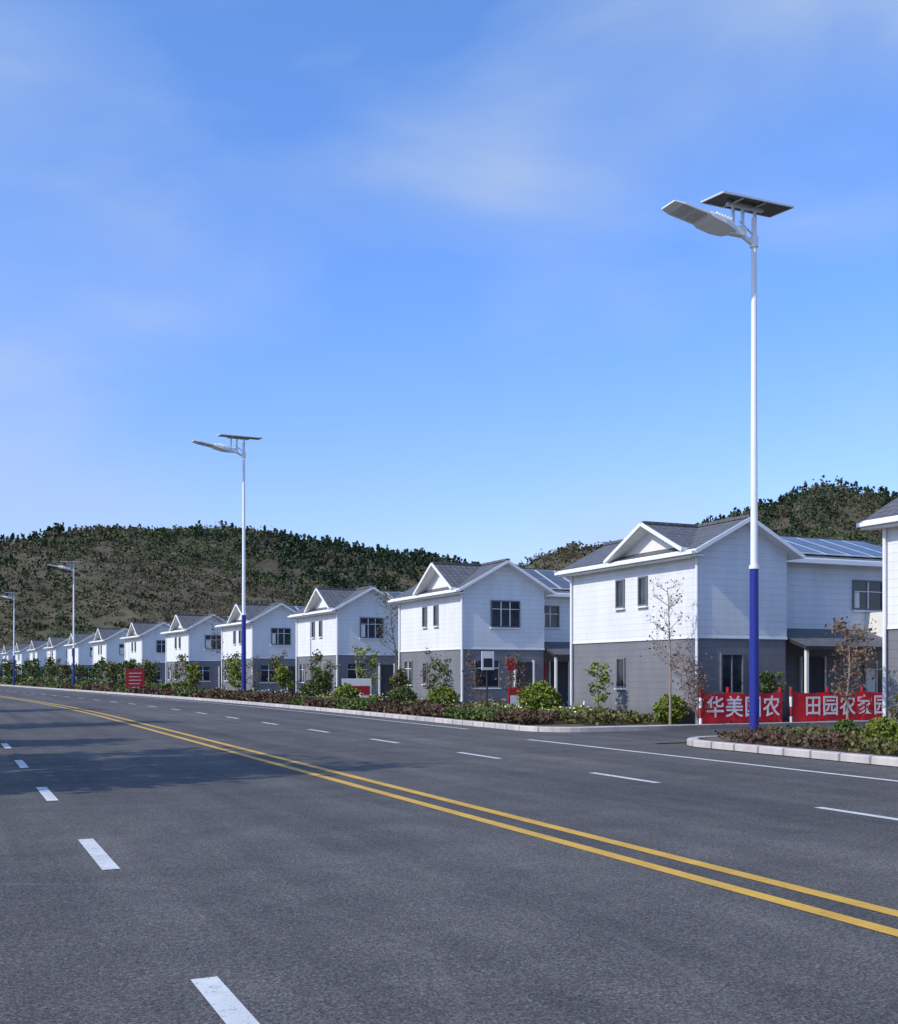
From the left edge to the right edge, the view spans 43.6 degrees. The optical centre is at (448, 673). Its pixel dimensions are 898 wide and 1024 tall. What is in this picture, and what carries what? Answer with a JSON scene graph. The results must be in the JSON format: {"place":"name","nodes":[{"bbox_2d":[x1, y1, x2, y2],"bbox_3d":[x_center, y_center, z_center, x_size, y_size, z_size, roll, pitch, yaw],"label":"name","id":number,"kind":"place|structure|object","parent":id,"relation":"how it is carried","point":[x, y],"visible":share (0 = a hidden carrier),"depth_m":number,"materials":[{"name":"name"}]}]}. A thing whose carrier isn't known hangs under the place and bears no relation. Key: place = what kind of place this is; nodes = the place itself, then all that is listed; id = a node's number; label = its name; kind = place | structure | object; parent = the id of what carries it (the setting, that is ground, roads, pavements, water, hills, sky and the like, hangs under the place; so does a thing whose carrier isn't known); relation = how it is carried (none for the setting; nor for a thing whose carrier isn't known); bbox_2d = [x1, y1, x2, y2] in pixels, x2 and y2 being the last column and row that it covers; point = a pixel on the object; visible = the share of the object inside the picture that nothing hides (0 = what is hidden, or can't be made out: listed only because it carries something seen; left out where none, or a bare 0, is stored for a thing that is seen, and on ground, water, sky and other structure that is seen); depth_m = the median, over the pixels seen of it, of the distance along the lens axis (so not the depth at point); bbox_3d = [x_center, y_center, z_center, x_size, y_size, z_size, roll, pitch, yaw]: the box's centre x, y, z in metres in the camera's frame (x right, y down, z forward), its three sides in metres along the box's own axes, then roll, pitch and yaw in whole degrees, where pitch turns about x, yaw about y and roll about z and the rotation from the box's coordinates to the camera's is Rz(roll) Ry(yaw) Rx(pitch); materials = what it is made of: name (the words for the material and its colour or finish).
{"place":"outdoors","nodes":[
{"label":"outdoors","id":0,"kind":"place"},
{"bbox_2d":[0,491,886,645],"bbox_3d":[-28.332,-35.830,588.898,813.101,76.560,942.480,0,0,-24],"label":"hills","id":1,"kind":"structure","parent":0,"point":[271,564],"depth_m":393.72,"materials":[{"name":"plant"}]},
{"bbox_2d":[0,475,897,646],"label":"hillside trees","id":2,"kind":"object","parent":1,"relation":"on","point":[54,536],"visible":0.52,"depth_m":416.21,"materials":[{"name":"green plant"}]},
{"bbox_2d":[0,686,897,1023],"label":"road","id":3,"kind":"structure","parent":0,"point":[264,892],"depth_m":9.48,"materials":[{"name":"asphalt"}]},
{"bbox_2d":[1,686,897,1023],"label":"road markings","id":4,"kind":"object","parent":3,"relation":"on","point":[223,1000],"visible":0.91,"depth_m":10.44,"materials":[{"name":"white paint"}]},
{"bbox_2d":[0,0,897,566],"label":"sky","id":5,"kind":"structure","parent":0,"point":[426,254],"materials":[{"name":"blue"}]},
{"bbox_2d":[562,706,859,723],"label":"pavement","id":6,"kind":"structure","parent":0,"point":[786,720],"depth_m":37.93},
{"bbox_2d":[88,629,128,679],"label":"trim","id":7,"kind":"structure","parent":6,"relation":"on","point":[104,641],"depth_m":129.58,"materials":[{"name":"white paint"}]},
{"bbox_2d":[160,614,223,683],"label":"eaves trim","id":8,"kind":"structure","parent":6,"relation":"on","point":[178,627],"depth_m":100.04,"materials":[{"name":"white paint"}]},
{"bbox_2d":[288,587,391,691],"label":"eaves trim","id":9,"kind":"structure","parent":6,"relation":"on","point":[321,603],"depth_m":68.33,"materials":[{"name":"white paint"}]},
{"bbox_2d":[1,683,682,726],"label":"planting bed","id":10,"kind":"object","parent":6,"relation":"on","point":[565,724],"visible":0.21,"depth_m":35.80,"materials":[{"name":"soil"}]},
{"bbox_2d":[0,592,15,684],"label":"solar street lamp","id":11,"kind":"object","parent":10,"relation":"on","point":[13,634],"visible":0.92,"depth_m":154.00,"materials":[{"name":"white metal"}]},
{"bbox_2d":[40,654,61,678],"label":"tree","id":12,"kind":"object","parent":10,"relation":"on","point":[51,673],"visible":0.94,"depth_m":149.53,"materials":[{"name":"green plant"}]},
{"bbox_2d":[48,561,75,683],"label":"solar street lamp","id":13,"kind":"object","parent":10,"relation":"on","point":[73,647],"visible":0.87,"depth_m":116.20,"materials":[{"name":"white metal"}]},
{"bbox_2d":[0,677,196,688],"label":"shrub border","id":14,"kind":"object","parent":10,"relation":"on","point":[26,680],"visible":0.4,"depth_m":116.68,"materials":[{"name":"green plant"}]},
{"bbox_2d":[90,656,108,679],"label":"tree","id":15,"kind":"object","parent":10,"relation":"on","point":[97,673],"visible":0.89,"depth_m":128.73,"materials":[{"name":"green plant"}]},
{"bbox_2d":[103,661,122,680],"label":"tree","id":16,"kind":"object","parent":10,"relation":"on","point":[113,666],"visible":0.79,"depth_m":121.34,"materials":[{"name":"green plant"}]},
{"bbox_2d":[115,658,137,679],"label":"tree","id":17,"kind":"object","parent":10,"relation":"on","point":[131,664],"visible":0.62,"depth_m":114.62,"materials":[{"name":"green plant"}]},
{"bbox_2d":[126,669,143,688],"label":"red sign board","id":18,"kind":"object","parent":10,"relation":"on","point":[134,678],"visible":0.8,"depth_m":92.96,"materials":[{"name":"metal"}]},
{"bbox_2d":[139,659,159,681],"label":"tree","id":19,"kind":"object","parent":10,"relation":"on","point":[147,667],"visible":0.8,"depth_m":99.69,"materials":[{"name":"green plant"}]},
{"bbox_2d":[27,681,281,702],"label":"red leaf hedge","id":20,"kind":"object","parent":10,"relation":"on","point":[241,694],"visible":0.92,"depth_m":79.85,"materials":[{"name":"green plant"}]},
{"bbox_2d":[170,654,190,681],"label":"tree","id":21,"kind":"object","parent":10,"relation":"on","point":[181,657],"visible":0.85,"depth_m":94.81,"materials":[{"name":"green plant"}]},
{"bbox_2d":[183,661,202,686],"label":"tree","id":22,"kind":"object","parent":10,"relation":"on","point":[191,671],"visible":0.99,"depth_m":87.59,"materials":[{"name":"green plant"}]},
{"bbox_2d":[192,434,262,689],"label":"solar street lamp","id":23,"kind":"object","parent":10,"relation":"on","point":[221,447],"visible":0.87,"depth_m":69.40,"materials":[{"name":"white metal"}]},
{"bbox_2d":[222,658,247,690],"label":"tree","id":24,"kind":"object","parent":10,"relation":"on","point":[236,675],"visible":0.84,"depth_m":76.38,"materials":[{"name":"green plant"}]},
{"bbox_2d":[272,664,295,692],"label":"tree","id":25,"kind":"object","parent":10,"relation":"on","point":[282,677],"visible":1,"depth_m":68.72,"materials":[{"name":"green plant"}]},
{"bbox_2d":[299,678,326,696],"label":"clipped round bush","id":26,"kind":"object","parent":10,"relation":"on","point":[306,688],"visible":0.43,"depth_m":62.00,"materials":[{"name":"green plant"}]},
{"bbox_2d":[305,649,340,686],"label":"tree","id":27,"kind":"object","parent":10,"relation":"on","point":[317,657],"visible":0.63,"depth_m":65.59,"materials":[{"name":"green plant"}]},
{"bbox_2d":[311,666,336,694],"bbox_3d":[-6.733,0.647,60.928,1.467,2.119,1.736,0,0,-24],"label":"tree","id":28,"kind":"object","parent":10,"relation":"on","point":[319,678],"visible":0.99,"depth_m":60.80,"materials":[{"name":"green plant"}]},
{"bbox_2d":[333,682,360,698],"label":"clipped round bush","id":29,"kind":"object","parent":10,"relation":"on","point":[347,690],"visible":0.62,"depth_m":56.53,"materials":[{"name":"green plant"}]},
{"bbox_2d":[342,678,370,697],"bbox_3d":[-4.780,0.975,57.961,1.600,1.450,0.126,0,0,-24],"label":"notice board","id":30,"kind":"object","parent":10,"relation":"on","point":[363,685],"visible":0.53,"depth_m":58.02,"materials":[{"name":"metal"}]},
{"bbox_2d":[351,644,381,686],"bbox_3d":[-4.333,0.066,58.925,1.883,3.267,1.909,0,0,-24],"label":"tree","id":31,"kind":"object","parent":10,"relation":"on","point":[371,664],"visible":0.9,"depth_m":58.85,"materials":[{"name":"green plant"}]},
{"bbox_2d":[387,666,411,700],"bbox_3d":[-2.405,0.661,53.690,1.136,2.092,1.150,0,0,-24],"label":"tree","id":32,"kind":"object","parent":10,"relation":"on","point":[400,677],"visible":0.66,"depth_m":53.62,"materials":[{"name":"green plant"}]},
{"bbox_2d":[388,685,417,702],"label":"clipped round bush","id":33,"kind":"object","parent":10,"relation":"on","point":[408,693],"visible":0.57,"depth_m":49.37,"materials":[{"name":"green plant"}]},
{"bbox_2d":[263,693,560,724],"bbox_3d":[-3.248,1.304,48.275,1.689,0.703,29.633,0,0,-25],"label":"red leaf hedge","id":34,"kind":"object","parent":10,"relation":"on","point":[482,713],"visible":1,"depth_m":42.16,"materials":[{"name":"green plant"}]},
{"bbox_2d":[176,686,661,725],"bbox_3d":[-7.612,1.334,62.112,3.767,0.780,60.748,0,0,-26],"label":"shrub border","id":35,"kind":"object","parent":10,"relation":"on","point":[594,715],"visible":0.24,"depth_m":35.82,"materials":[{"name":"green plant"}]},
{"bbox_2d":[427,657,452,690],"bbox_3d":[-0.422,0.483,48.641,1.135,2.434,1.428,0,0,11],"label":"tree","id":36,"kind":"object","parent":10,"relation":"on","point":[440,669],"visible":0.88,"depth_m":48.58,"materials":[{"name":"green plant"}]},
{"bbox_2d":[426,685,460,704],"bbox_3d":[-0.190,1.075,45.647,1.355,1.303,1.405,0,0,-24],"label":"clipped round bush","id":37,"kind":"object","parent":10,"relation":"on","point":[443,695],"visible":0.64,"depth_m":45.32,"materials":[{"name":"green plant"}]},
{"bbox_2d":[459,649,490,701],"bbox_3d":[1.101,0.308,47.749,1.226,2.784,1.109,0,0,-24],"label":"bare shrub","id":38,"kind":"object","parent":10,"relation":"on","point":[469,681],"visible":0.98,"depth_m":47.78,"materials":[{"name":"red plant"}]},
{"bbox_2d":[481,651,493,702],"bbox_3d":[1.539,0.400,45.121,0.550,2.600,0.121,0,0,-24],"label":"notice sign","id":39,"kind":"object","parent":10,"relation":"on","point":[487,660],"visible":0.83,"depth_m":45.09,"materials":[{"name":"metal"}]},
{"bbox_2d":[495,649,535,699],"bbox_3d":[2.527,0.383,43.718,1.261,2.635,1.359,0,0,41],"label":"bare shrub","id":40,"kind":"object","parent":10,"relation":"on","point":[515,669],"visible":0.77,"depth_m":43.70,"materials":[{"name":"red plant"}]},
{"bbox_2d":[516,680,561,708],"bbox_3d":[3.367,0.989,41.409,1.735,1.522,1.752,0,0,-24],"label":"clipped round bush","id":41,"kind":"object","parent":10,"relation":"on","point":[530,692],"visible":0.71,"depth_m":40.98,"materials":[{"name":"green plant"}]},
{"bbox_2d":[584,659,613,709],"bbox_3d":[5.216,0.588,38.865,1.016,2.223,0.897,0,0,-24],"label":"young tree","id":42,"kind":"object","parent":10,"relation":"on","point":[603,679],"visible":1,"depth_m":38.83,"materials":[{"name":"green plant"}]},
{"bbox_2d":[639,577,688,724],"bbox_3d":[6.768,-0.658,34.906,1.634,4.716,1.525,0,0,31],"label":"bare sapling","id":43,"kind":"object","parent":10,"relation":"on","point":[671,666],"visible":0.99,"depth_m":34.77,"materials":[{"name":"brown plant"}]},
{"bbox_2d":[652,694,688,723],"bbox_3d":[7.018,1.151,35.607,1.216,1.127,1.255,0,0,-24],"label":"clipped round bush","id":44,"kind":"object","parent":10,"relation":"on","point":[660,708],"visible":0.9,"depth_m":35.34,"materials":[{"name":"green plant"}]},
{"bbox_2d":[388,560,569,701],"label":"eaves trim","id":45,"kind":"structure","parent":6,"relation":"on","point":[439,581],"depth_m":52.90,"materials":[{"name":"white paint"}]},
{"bbox_2d":[544,642,569,705],"bbox_3d":[7.615,-0.275,54.839,6.750,3.750,1.996,0,0,-24],"label":"porch","id":46,"kind":"object","parent":6,"relation":"on","point":[558,675],"visible":0.36,"depth_m":54.69,"materials":[{"name":"tile"}]},
{"bbox_2d":[663,653,717,723],"bbox_3d":[7.559,0.440,34.850,1.636,2.529,1.656,0,0,-24],"label":"bare shrub","id":47,"kind":"object","parent":6,"relation":"on","point":[692,685],"visible":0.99,"depth_m":34.75,"materials":[{"name":"red plant"}]},
{"bbox_2d":[554,517,881,723],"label":"eaves trim","id":48,"kind":"structure","parent":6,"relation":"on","point":[652,540],"depth_m":37.53,"materials":[{"name":"white paint"}]},
{"bbox_2d":[699,687,781,723],"bbox_3d":[9.203,1.060,35.264,3.200,1.280,0.190,0,0,-24],"label":"red banner fence","id":49,"kind":"object","parent":6,"relation":"on","point":[732,707],"visible":0.89,"depth_m":35.08,"materials":[{"name":"fabric"}]},
{"bbox_2d":[759,669,786,722],"bbox_3d":[10.326,0.769,36.314,1.203,1.871,0.984,0,0,-8],"label":"leafy shrub","id":50,"kind":"object","parent":6,"relation":"on","point":[770,680],"visible":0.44,"depth_m":36.13,"materials":[{"name":"green plant"}]},
{"bbox_2d":[700,737,897,756],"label":"planting bed","id":51,"kind":"object","parent":6,"relation":"on","point":[841,749],"visible":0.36,"depth_m":24.16,"materials":[{"name":"soil"}]},
{"bbox_2d":[661,191,793,740],"bbox_3d":[6.494,-4.772,26.271,3.285,12.744,0.870,0,0,-24],"label":"solar street lamp","id":52,"kind":"object","parent":51,"relation":"on","point":[711,222],"visible":0.88,"depth_m":26.51,"materials":[{"name":"white metal"}]},
{"bbox_2d":[715,725,897,755],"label":"red leaf hedge","id":53,"kind":"object","parent":51,"relation":"on","point":[824,740],"visible":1,"depth_m":23.88,"materials":[{"name":"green plant"}]},
{"bbox_2d":[759,722,882,738],"bbox_3d":[14.150,1.409,15.956,2.413,0.470,27.594,0,0,-24],"label":"shrub border","id":54,"kind":"object","parent":51,"relation":"on","point":[819,730],"visible":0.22,"depth_m":26.92,"materials":[{"name":"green plant"}]},
{"bbox_2d":[831,719,861,736],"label":"clipped round bush","id":55,"kind":"object","parent":51,"relation":"on","point":[845,726],"visible":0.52,"depth_m":26.04,"materials":[{"name":"green plant"}]},
{"bbox_2d":[824,615,880,719],"bbox_3d":[9.774,0.128,27.289,1.243,3.144,1.738,0,0,11],"label":"young leaf tree","id":56,"kind":"object","parent":51,"relation":"on","point":[851,656],"visible":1,"depth_m":27.16,"materials":[{"name":"brown plant"}]},
{"bbox_2d":[860,716,897,742],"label":"clipped round bush","id":57,"kind":"object","parent":51,"relation":"on","point":[888,728],"visible":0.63,"depth_m":23.29,"materials":[{"name":"green plant"}]},
{"bbox_2d":[786,612,881,721],"bbox_3d":[14.510,-0.275,38.642,7.450,3.750,1.996,0,0,-24],"label":"porch","id":58,"kind":"object","parent":6,"relation":"on","point":[812,675],"visible":0.55,"depth_m":38.44,"materials":[{"name":"tile"}]},
{"bbox_2d":[789,686,881,721],"bbox_3d":[13.055,1.060,36.941,4.600,1.280,0.190,0,0,-24],"label":"red banner fence","id":59,"kind":"object","parent":6,"relation":"on","point":[827,706],"visible":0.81,"depth_m":36.62,"materials":[{"name":"fabric"}]},
{"bbox_2d":[654,742,896,766],"bbox_3d":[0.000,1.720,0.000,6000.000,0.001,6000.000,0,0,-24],"label":"ground","id":60,"kind":"structure","parent":0,"point":[681,744],"depth_m":24.80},
{"bbox_2d":[126,663,165,682],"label":"ground floor wall","id":61,"kind":"structure","parent":60,"relation":"on","point":[163,671],"depth_m":114.97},
{"bbox_2d":[125,624,169,661],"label":"wall","id":62,"kind":"structure","parent":61,"relation":"on","point":[149,639],"depth_m":114.65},
{"bbox_2d":[121,621,171,637],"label":"roof","id":63,"kind":"structure","parent":62,"relation":"on","point":[140,628],"depth_m":115.79,"materials":[{"name":"tile"}]},
{"bbox_2d":[131,640,165,680],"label":"windows","id":64,"kind":"structure","parent":61,"relation":"attached to","point":[160,646],"depth_m":114.79,"materials":[{"name":"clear glass"}]},
{"bbox_2d":[167,661,222,689],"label":"ground floor wall","id":65,"kind":"structure","parent":60,"relation":"on","point":[214,673],"depth_m":99.58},
{"bbox_2d":[167,616,222,660],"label":"wall","id":66,"kind":"structure","parent":65,"relation":"on","point":[197,634],"depth_m":99.30,"materials":[{"name":"paint"}]},
{"bbox_2d":[162,613,224,632],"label":"roof","id":67,"kind":"structure","parent":66,"relation":"on","point":[187,621],"depth_m":100.33,"materials":[{"name":"tile"}]},
{"bbox_2d":[168,635,222,688],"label":"windows","id":68,"kind":"structure","parent":65,"relation":"attached to","point":[205,671],"depth_m":99.46,"materials":[{"name":"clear glass"}]},
{"bbox_2d":[199,584,241,655],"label":"bare tree","id":69,"kind":"object","parent":60,"relation":"on","point":[226,616],"visible":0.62,"depth_m":90.33,"materials":[{"name":"brown plant"}]},
{"bbox_2d":[223,659,295,691],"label":"ground floor wall","id":70,"kind":"structure","parent":60,"relation":"on","point":[265,687],"depth_m":83.79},
{"bbox_2d":[224,628,295,692],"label":"windows","id":71,"kind":"structure","parent":70,"relation":"attached to","point":[280,636],"depth_m":84.01,"materials":[{"name":"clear glass"}]},
{"bbox_2d":[239,658,295,658],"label":"string course","id":72,"kind":"object","parent":70,"relation":"on","point":[270,658],"visible":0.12,"depth_m":83.88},
{"bbox_2d":[222,606,295,658],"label":"wall","id":73,"kind":"structure","parent":72,"relation":"on","point":[277,617],"depth_m":83.99,"materials":[{"name":"paint"}]},
{"bbox_2d":[215,603,295,689],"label":"eaves trim","id":74,"kind":"structure","parent":73,"relation":"attached to","point":[239,617],"depth_m":83.97,"materials":[{"name":"white paint"}]},
{"bbox_2d":[216,602,305,625],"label":"roof","id":75,"kind":"structure","parent":73,"relation":"on","point":[253,611],"depth_m":84.99,"materials":[{"name":"tile"}]},
{"bbox_2d":[297,655,397,695],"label":"ground floor wall","id":76,"kind":"structure","parent":60,"relation":"on","point":[343,660],"depth_m":68.47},
{"bbox_2d":[299,617,394,696],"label":"windows","id":77,"kind":"structure","parent":76,"relation":"attached to","point":[369,626],"depth_m":68.53,"materials":[{"name":"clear glass"}]},
{"bbox_2d":[297,590,397,655],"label":"wall","id":78,"kind":"structure","parent":76,"relation":"on","point":[351,613],"depth_m":68.48,"materials":[{"name":"paint"}]},
{"bbox_2d":[290,586,404,615],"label":"roof","id":79,"kind":"structure","parent":78,"relation":"on","point":[333,598],"depth_m":69.25,"materials":[{"name":"tile"}]},
{"bbox_2d":[374,586,398,685],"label":"bare tree","id":80,"kind":"object","parent":60,"relation":"on","point":[388,609],"visible":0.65,"depth_m":66.71,"materials":[{"name":"brown plant"}]},
{"bbox_2d":[0,684,875,731],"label":"kerb","id":81,"kind":"structure","parent":60,"relation":"on","point":[592,728],"depth_m":35.91,"materials":[{"name":"concrete"}]},
{"bbox_2d":[400,649,569,706],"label":"ground floor wall","id":82,"kind":"structure","parent":60,"relation":"on","point":[539,657],"depth_m":52.74,"materials":[{"name":"paint"}]},
{"bbox_2d":[404,600,560,698],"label":"windows","id":83,"kind":"structure","parent":82,"relation":"attached to","point":[505,614],"depth_m":52.59,"materials":[{"name":"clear glass"}]},
{"bbox_2d":[400,565,569,650],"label":"wall","id":84,"kind":"structure","parent":82,"relation":"on","point":[505,582],"depth_m":52.79,"materials":[{"name":"paint"}]},
{"bbox_2d":[390,558,569,599],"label":"roof","id":85,"kind":"structure","parent":84,"relation":"on","point":[457,575],"depth_m":53.41,"materials":[{"name":"tile"}]},
{"bbox_2d":[523,569,569,589],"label":"solar panels","id":86,"kind":"object","parent":85,"relation":"on","point":[549,579],"visible":0.31,"depth_m":56.25,"materials":[{"name":"glass"}]},
{"bbox_2d":[572,638,881,723],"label":"ground floor wall","id":87,"kind":"structure","parent":60,"relation":"on","point":[647,682],"depth_m":38.26,"materials":[{"name":"paint"}]},
{"bbox_2d":[572,636,787,643],"bbox_3d":[11.282,-1.150,41.250,11.090,0.060,7.890,0,0,-24],"label":"string course","id":88,"kind":"object","parent":87,"relation":"on","point":[676,638],"visible":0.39,"depth_m":36.71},
{"bbox_2d":[571,524,881,641],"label":"wall","id":89,"kind":"structure","parent":87,"relation":"on","point":[804,595],"depth_m":37.31,"materials":[{"name":"paint"}]},
{"bbox_2d":[558,514,881,571],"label":"roof","id":90,"kind":"structure","parent":89,"relation":"on","point":[687,537],"depth_m":37.64,"materials":[{"name":"tile"}]},
{"bbox_2d":[781,537,881,557],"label":"solar panels","id":91,"kind":"object","parent":90,"relation":"on","point":[831,547],"visible":0.49,"depth_m":40.75,"materials":[{"name":"glass"}]},
{"bbox_2d":[613,576,881,693],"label":"windows","id":92,"kind":"structure","parent":87,"relation":"attached to","point":[866,595],"depth_m":39.53,"materials":[{"name":"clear glass"}]},
{"bbox_2d":[687,736,897,766],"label":"kerb","id":93,"kind":"structure","parent":60,"relation":"on","point":[829,755],"depth_m":23.02,"materials":[{"name":"concrete"}]},
{"bbox_2d":[886,629,897,722],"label":"ground floor wall","id":94,"kind":"structure","parent":60,"relation":"on","point":[891,661],"depth_m":28.20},
{"bbox_2d":[886,522,897,626],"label":"wall","id":95,"kind":"structure","parent":94,"relation":"on","point":[891,577],"depth_m":28.14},
{"bbox_2d":[856,517,897,722],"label":"eaves trim","id":96,"kind":"structure","parent":95,"relation":"attached to","point":[879,526],"depth_m":28.24,"materials":[{"name":"white paint"}]},
{"bbox_2d":[861,498,897,522],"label":"roof","id":97,"kind":"structure","parent":95,"relation":"on","point":[889,510],"depth_m":28.38,"materials":[{"name":"tile"}]},
{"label":"string course","id":98,"kind":"object","parent":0,"visible":0},
{"bbox_2d":[93,630,127,663],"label":"wall","id":99,"kind":"structure","parent":98,"relation":"on","point":[114,642],"depth_m":130.00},
{"bbox_2d":[90,628,127,641],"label":"roof","id":100,"kind":"structure","parent":99,"relation":"on","point":[105,633],"depth_m":131.22,"materials":[{"name":"tile"}]},
{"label":"string course","id":101,"kind":"object","parent":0,"visible":0},
{"bbox_2d":[68,635,94,664],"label":"wall","id":102,"kind":"structure","parent":101,"relation":"on","point":[84,652],"depth_m":145.40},
{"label":"string course","id":103,"kind":"object","parent":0,"visible":0},
{"bbox_2d":[47,640,68,664],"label":"wall","id":104,"kind":"structure","parent":103,"relation":"on","point":[61,648],"depth_m":160.74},
{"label":"string course","id":105,"kind":"object","parent":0,"visible":0},
{"bbox_2d":[30,643,47,665],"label":"wall","id":106,"kind":"structure","parent":105,"relation":"on","point":[41,654],"depth_m":176.13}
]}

